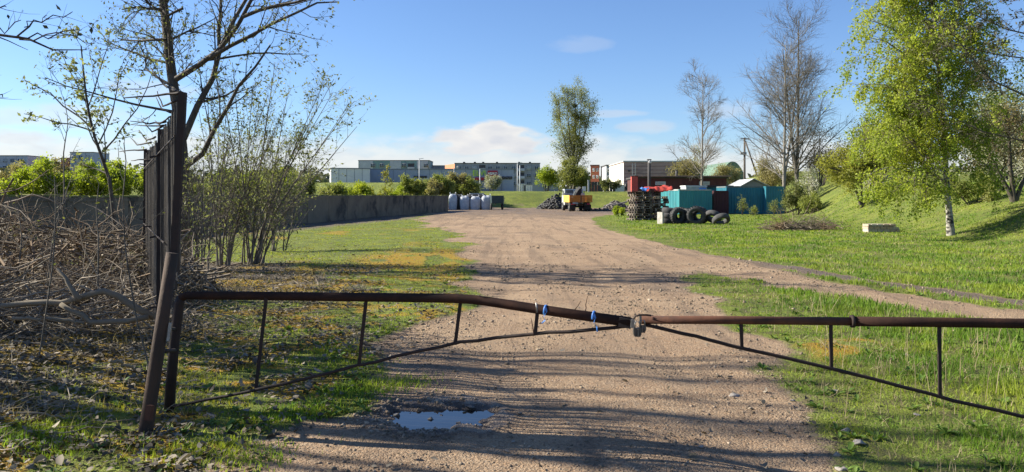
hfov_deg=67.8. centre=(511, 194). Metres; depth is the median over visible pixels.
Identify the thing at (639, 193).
wooden pallet
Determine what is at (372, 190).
bush
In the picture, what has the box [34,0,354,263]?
leafing tree
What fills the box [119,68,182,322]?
slat fence
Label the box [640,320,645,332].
padlock
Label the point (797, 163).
bare tree
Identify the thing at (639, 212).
wooden pallet
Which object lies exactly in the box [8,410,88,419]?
cut branch
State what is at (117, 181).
bush
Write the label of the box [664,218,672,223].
tyre
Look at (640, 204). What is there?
wooden pallet
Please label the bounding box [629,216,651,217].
wooden pallet
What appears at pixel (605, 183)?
bush
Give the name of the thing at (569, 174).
yellow bush
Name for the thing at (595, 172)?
brick house
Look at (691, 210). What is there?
tyre
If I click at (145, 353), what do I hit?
sapling
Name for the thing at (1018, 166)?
blossom tree
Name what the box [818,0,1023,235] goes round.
birch
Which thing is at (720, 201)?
storage container
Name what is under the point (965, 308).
dirt track
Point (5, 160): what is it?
apartment block
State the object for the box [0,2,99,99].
overhanging tree
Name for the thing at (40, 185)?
bush
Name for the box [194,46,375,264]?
willow shrub
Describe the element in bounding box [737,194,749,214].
young shrub
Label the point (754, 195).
storage container
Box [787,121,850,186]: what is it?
dark tree
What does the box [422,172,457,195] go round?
bush
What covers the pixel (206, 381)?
mossy grass
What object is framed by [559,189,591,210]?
tipper truck
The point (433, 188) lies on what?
bush
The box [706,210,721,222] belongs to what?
tyre
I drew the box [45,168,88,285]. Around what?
sapling
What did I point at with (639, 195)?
wooden pallet
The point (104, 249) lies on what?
brush pile
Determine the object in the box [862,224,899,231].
masonry block
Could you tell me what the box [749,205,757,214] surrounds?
young shrub
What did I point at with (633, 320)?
gate hasp
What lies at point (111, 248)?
brush pile
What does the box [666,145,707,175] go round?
buff tree
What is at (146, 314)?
cut branch
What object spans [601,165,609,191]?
pale tower
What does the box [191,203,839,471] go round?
gravel road
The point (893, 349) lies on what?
dry stalks
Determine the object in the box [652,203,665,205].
wooden pallet
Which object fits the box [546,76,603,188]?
poplar
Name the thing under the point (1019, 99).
hedge tree
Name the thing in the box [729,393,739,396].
stone
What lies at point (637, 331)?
padlock
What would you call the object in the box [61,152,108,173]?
apartment block
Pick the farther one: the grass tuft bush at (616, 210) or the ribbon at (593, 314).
the grass tuft bush at (616, 210)
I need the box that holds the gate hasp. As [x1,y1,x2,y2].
[630,314,651,327]
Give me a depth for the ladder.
139.97 m
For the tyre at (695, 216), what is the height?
1.012 m
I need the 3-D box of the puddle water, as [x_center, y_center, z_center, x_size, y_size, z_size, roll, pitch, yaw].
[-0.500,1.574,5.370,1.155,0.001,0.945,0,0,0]
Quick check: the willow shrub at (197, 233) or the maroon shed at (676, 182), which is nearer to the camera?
the willow shrub at (197, 233)
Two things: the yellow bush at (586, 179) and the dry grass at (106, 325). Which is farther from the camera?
the yellow bush at (586, 179)
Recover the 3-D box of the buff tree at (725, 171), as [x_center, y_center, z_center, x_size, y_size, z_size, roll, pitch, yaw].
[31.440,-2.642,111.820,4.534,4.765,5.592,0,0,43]
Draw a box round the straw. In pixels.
[603,195,1023,471]
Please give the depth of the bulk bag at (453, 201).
79.54 m
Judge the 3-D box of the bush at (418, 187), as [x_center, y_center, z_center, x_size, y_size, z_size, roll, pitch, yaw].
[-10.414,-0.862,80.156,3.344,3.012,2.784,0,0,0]
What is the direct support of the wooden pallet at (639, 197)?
on the wooden pallet at (638, 199)
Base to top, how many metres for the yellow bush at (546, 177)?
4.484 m
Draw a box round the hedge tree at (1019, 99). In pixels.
[940,73,1023,180]
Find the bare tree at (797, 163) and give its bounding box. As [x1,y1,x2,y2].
[731,0,856,196]
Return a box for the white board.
[657,212,663,223]
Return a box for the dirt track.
[613,232,1023,317]
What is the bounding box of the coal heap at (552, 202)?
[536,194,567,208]
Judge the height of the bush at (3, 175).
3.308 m
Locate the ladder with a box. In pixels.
[632,163,635,175]
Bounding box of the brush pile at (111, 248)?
[0,218,220,320]
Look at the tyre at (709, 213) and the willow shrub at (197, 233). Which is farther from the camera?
the tyre at (709, 213)
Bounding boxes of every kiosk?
[521,184,525,190]
[525,185,531,190]
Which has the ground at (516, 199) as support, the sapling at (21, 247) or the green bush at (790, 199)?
the green bush at (790, 199)
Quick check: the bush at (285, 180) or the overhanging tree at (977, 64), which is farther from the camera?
the bush at (285, 180)
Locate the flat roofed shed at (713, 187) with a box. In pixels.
[704,185,733,190]
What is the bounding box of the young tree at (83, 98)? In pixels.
[16,13,164,263]
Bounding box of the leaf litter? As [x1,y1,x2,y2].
[0,243,838,471]
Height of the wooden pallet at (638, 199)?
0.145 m
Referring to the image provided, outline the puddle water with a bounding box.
[391,408,494,430]
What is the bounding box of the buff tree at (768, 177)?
[753,152,802,188]
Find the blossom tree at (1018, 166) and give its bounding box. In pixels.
[958,85,1023,191]
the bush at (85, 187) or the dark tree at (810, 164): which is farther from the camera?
the dark tree at (810, 164)
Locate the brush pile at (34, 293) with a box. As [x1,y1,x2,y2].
[0,204,246,345]
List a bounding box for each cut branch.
[0,268,155,323]
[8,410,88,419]
[11,316,84,324]
[108,358,134,369]
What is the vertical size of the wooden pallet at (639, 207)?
0.145 m
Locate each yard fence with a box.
[533,183,557,190]
[589,182,614,191]
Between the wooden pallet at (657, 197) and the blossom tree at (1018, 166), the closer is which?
the blossom tree at (1018, 166)
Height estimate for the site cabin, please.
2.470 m
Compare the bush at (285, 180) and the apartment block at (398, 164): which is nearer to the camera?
the bush at (285, 180)
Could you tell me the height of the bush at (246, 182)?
2.668 m
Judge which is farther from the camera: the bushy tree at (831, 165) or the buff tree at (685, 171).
the buff tree at (685, 171)
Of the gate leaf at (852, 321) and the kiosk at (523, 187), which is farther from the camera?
the kiosk at (523, 187)
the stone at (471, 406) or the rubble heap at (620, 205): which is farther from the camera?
the rubble heap at (620, 205)
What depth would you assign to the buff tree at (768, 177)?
83.27 m
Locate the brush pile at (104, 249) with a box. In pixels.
[0,170,245,322]
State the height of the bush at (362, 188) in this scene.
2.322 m
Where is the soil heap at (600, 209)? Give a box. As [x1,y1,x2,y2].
[576,208,627,210]
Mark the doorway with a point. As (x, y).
(625, 185)
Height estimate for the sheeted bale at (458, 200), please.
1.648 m
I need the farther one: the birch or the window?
the window
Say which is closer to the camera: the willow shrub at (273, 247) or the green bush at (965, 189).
the willow shrub at (273, 247)
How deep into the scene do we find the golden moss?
7.70 m
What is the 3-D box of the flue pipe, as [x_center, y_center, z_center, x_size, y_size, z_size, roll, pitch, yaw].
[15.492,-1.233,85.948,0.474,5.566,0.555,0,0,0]
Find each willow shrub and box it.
[135,115,264,268]
[176,53,300,265]
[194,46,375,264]
[240,119,337,250]
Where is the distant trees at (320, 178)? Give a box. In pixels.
[0,156,1007,191]
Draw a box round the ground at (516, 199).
[0,171,1023,471]
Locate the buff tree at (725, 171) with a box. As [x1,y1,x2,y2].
[709,162,742,184]
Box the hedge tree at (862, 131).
[844,105,960,180]
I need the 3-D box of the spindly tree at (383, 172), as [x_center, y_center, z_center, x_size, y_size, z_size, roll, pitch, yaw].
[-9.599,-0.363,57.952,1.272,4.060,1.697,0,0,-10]
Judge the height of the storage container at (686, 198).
2.025 m
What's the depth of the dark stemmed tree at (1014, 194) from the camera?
30.40 m
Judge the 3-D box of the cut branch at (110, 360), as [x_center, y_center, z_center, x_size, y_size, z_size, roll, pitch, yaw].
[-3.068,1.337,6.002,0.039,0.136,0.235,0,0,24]
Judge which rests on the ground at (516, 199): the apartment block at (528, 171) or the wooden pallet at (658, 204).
the apartment block at (528, 171)
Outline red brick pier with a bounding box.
[630,176,637,200]
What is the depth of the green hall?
139.28 m
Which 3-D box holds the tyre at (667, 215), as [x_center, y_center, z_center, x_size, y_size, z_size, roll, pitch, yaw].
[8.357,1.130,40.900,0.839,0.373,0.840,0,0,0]
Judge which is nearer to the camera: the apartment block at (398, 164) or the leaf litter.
the leaf litter
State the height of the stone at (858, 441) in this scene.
0.038 m
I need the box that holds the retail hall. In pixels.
[370,169,513,190]
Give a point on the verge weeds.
(229, 424)
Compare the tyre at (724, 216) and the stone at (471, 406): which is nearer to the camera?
the stone at (471, 406)
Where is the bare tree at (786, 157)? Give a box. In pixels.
[716,19,841,212]
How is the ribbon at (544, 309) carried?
attached to the gate leaf at (619, 322)
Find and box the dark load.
[573,187,581,194]
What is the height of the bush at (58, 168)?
4.151 m
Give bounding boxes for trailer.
[490,196,504,209]
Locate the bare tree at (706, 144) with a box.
[665,56,731,185]
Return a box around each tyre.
[662,207,672,212]
[664,213,669,218]
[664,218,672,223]
[669,207,685,223]
[679,208,693,223]
[686,206,705,223]
[693,206,708,223]
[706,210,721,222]
[712,213,729,224]
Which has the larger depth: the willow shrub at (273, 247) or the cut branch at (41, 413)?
the willow shrub at (273, 247)
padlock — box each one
[633,321,641,336]
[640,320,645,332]
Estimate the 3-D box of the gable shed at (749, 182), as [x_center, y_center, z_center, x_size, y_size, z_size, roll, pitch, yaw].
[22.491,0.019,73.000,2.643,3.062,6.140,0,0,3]
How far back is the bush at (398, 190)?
69.35 m
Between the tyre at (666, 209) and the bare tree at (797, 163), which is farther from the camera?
the bare tree at (797, 163)
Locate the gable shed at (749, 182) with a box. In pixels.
[730,178,768,185]
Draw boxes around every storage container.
[661,189,711,213]
[712,191,728,213]
[716,186,763,213]
[763,186,783,213]
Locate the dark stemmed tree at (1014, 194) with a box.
[955,100,1023,202]
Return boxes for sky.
[0,0,1023,185]
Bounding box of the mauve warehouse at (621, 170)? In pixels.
[609,161,692,191]
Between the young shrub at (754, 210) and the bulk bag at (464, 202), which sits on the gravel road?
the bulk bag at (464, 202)
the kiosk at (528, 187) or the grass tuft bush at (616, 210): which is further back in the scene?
the kiosk at (528, 187)
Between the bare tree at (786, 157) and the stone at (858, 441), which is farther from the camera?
the bare tree at (786, 157)
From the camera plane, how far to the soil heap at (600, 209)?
72.70 m
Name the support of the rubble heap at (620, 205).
on the gravel road
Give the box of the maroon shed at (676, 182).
[626,176,730,206]
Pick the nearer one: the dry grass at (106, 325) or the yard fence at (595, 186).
the dry grass at (106, 325)
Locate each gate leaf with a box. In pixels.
[163,291,632,411]
[642,315,1023,418]
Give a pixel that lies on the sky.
(451, 81)
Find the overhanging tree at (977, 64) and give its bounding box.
[903,0,1023,154]
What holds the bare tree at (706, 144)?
on the ground at (516, 199)
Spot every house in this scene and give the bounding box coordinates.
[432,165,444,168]
[590,165,599,181]
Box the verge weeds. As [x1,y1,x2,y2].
[45,269,1023,471]
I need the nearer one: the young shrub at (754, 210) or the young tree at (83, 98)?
the young tree at (83, 98)
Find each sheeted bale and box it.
[456,194,460,208]
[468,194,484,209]
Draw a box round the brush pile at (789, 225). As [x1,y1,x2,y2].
[755,196,850,230]
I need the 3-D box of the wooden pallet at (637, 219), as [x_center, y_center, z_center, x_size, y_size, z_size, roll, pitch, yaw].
[7.720,1.498,46.590,1.200,0.145,0.800,0,0,-15]
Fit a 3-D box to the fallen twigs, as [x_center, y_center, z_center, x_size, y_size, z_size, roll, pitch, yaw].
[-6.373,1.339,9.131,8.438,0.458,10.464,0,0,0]
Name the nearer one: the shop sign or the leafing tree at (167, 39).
the leafing tree at (167, 39)
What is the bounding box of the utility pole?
[740,138,757,178]
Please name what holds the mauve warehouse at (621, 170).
on the ground at (516, 199)
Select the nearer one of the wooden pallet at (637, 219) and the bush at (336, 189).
the wooden pallet at (637, 219)
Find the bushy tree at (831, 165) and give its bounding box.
[815,138,900,207]
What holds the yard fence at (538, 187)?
on the ground at (516, 199)
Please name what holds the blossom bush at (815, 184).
on the ground at (516, 199)
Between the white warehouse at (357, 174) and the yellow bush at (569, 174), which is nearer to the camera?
the yellow bush at (569, 174)
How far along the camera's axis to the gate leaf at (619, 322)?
5.02 m
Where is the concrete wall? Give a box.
[0,194,447,248]
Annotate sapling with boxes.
[0,205,39,273]
[28,159,84,354]
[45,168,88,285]
[55,81,80,203]
[74,165,121,285]
[89,124,165,365]
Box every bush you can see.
[0,151,80,195]
[0,160,33,194]
[7,154,97,179]
[59,157,135,195]
[98,162,143,195]
[190,174,219,195]
[206,166,285,193]
[233,160,299,194]
[291,171,350,195]
[329,180,375,194]
[353,181,390,194]
[386,185,414,194]
[399,172,428,194]
[411,177,444,194]
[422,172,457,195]
[444,170,472,200]
[452,173,482,195]
[483,173,502,190]
[534,162,559,190]
[554,156,592,191]
[576,165,592,188]
[599,177,622,191]
[612,205,625,215]
[777,181,808,214]
[794,167,823,196]
[796,190,823,214]
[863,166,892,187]
[949,168,1001,204]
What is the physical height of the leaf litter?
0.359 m
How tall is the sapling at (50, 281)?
1.904 m
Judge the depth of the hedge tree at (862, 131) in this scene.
75.33 m
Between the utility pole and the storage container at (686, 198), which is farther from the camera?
the utility pole
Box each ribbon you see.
[542,305,547,323]
[591,311,597,331]
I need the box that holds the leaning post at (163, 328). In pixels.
[138,92,186,433]
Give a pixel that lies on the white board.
(660, 217)
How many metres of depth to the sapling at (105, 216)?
8.66 m
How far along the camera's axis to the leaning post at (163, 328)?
4.99 m
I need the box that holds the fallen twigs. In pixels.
[0,271,368,470]
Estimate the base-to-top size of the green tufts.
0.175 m
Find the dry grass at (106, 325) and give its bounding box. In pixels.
[0,269,379,471]
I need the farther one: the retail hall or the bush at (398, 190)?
the retail hall
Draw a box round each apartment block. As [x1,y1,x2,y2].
[0,155,47,169]
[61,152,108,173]
[358,160,432,168]
[445,162,539,190]
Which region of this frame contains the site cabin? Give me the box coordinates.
[680,186,706,188]
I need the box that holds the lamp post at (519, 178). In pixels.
[519,164,524,190]
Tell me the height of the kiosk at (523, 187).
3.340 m
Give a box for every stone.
[465,404,475,408]
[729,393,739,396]
[834,466,847,470]
[853,439,865,444]
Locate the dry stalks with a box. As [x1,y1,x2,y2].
[700,269,1023,429]
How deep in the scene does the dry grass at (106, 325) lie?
6.70 m
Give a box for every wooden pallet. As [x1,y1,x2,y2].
[627,192,650,193]
[627,199,649,200]
[627,213,650,215]
[627,218,649,220]
[628,194,650,196]
[628,201,651,203]
[628,206,651,208]
[629,204,652,205]
[629,209,652,210]
[629,211,651,213]
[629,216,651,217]
[630,197,652,198]
[645,196,667,198]
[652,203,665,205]
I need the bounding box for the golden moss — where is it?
[0,237,873,471]
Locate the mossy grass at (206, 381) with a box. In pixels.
[1,215,479,471]
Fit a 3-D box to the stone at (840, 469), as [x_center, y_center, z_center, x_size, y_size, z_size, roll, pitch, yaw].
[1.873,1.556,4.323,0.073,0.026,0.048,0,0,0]
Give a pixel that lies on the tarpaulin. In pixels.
(663, 188)
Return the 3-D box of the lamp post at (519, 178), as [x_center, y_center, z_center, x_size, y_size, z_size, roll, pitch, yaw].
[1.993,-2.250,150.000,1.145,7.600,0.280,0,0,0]
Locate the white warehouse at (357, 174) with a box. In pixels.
[329,168,370,182]
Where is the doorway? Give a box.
[624,184,627,191]
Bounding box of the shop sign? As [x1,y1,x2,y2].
[488,171,497,176]
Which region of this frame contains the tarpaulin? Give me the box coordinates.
[644,185,673,191]
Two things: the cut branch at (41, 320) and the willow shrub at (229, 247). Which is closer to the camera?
the cut branch at (41, 320)
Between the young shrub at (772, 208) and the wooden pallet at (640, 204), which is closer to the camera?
the wooden pallet at (640, 204)
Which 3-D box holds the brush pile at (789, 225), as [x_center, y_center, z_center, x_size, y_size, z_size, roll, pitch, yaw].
[12.694,0.968,33.450,4.287,1.927,2.668,0,0,0]
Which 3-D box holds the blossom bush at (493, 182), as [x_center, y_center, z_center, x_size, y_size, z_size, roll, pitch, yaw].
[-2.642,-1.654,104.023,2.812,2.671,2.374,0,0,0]
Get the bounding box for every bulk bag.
[449,192,456,209]
[460,194,469,209]
[470,195,480,209]
[481,194,490,209]
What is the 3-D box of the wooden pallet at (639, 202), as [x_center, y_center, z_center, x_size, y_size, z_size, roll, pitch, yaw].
[7.837,0.473,46.593,1.200,0.145,0.800,0,0,-15]
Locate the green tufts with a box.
[0,343,455,471]
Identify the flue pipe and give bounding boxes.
[647,159,651,190]
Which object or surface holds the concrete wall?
on the ground at (516, 199)
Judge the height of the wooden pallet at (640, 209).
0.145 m
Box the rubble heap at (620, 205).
[601,200,627,208]
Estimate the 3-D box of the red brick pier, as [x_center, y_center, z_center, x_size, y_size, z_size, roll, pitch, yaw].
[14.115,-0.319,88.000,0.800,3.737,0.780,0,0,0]
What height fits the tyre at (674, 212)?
0.974 m
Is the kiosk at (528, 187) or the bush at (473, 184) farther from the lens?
the kiosk at (528, 187)
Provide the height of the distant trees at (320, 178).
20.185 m
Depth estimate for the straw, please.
7.72 m
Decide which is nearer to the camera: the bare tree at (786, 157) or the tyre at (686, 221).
the tyre at (686, 221)
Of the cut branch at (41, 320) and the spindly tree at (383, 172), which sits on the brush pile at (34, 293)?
the cut branch at (41, 320)
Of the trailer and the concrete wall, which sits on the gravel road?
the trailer
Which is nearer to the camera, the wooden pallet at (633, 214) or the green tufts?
the green tufts
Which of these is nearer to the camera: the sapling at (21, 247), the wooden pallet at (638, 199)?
the sapling at (21, 247)
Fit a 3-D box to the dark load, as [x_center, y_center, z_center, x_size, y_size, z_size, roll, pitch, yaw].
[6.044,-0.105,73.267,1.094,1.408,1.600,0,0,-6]
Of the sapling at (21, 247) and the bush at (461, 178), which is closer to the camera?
the sapling at (21, 247)
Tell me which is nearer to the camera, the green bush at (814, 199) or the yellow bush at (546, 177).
the green bush at (814, 199)
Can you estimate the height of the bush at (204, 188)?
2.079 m
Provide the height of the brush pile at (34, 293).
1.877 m
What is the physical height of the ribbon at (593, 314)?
0.120 m
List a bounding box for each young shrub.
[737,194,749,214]
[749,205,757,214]
[768,198,779,215]
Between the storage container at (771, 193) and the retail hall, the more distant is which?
the retail hall
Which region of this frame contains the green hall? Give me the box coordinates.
[700,161,742,184]
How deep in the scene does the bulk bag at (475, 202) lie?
79.56 m
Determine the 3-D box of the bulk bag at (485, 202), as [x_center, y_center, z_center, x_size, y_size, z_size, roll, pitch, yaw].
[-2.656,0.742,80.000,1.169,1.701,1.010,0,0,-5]
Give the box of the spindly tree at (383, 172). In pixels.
[378,164,393,194]

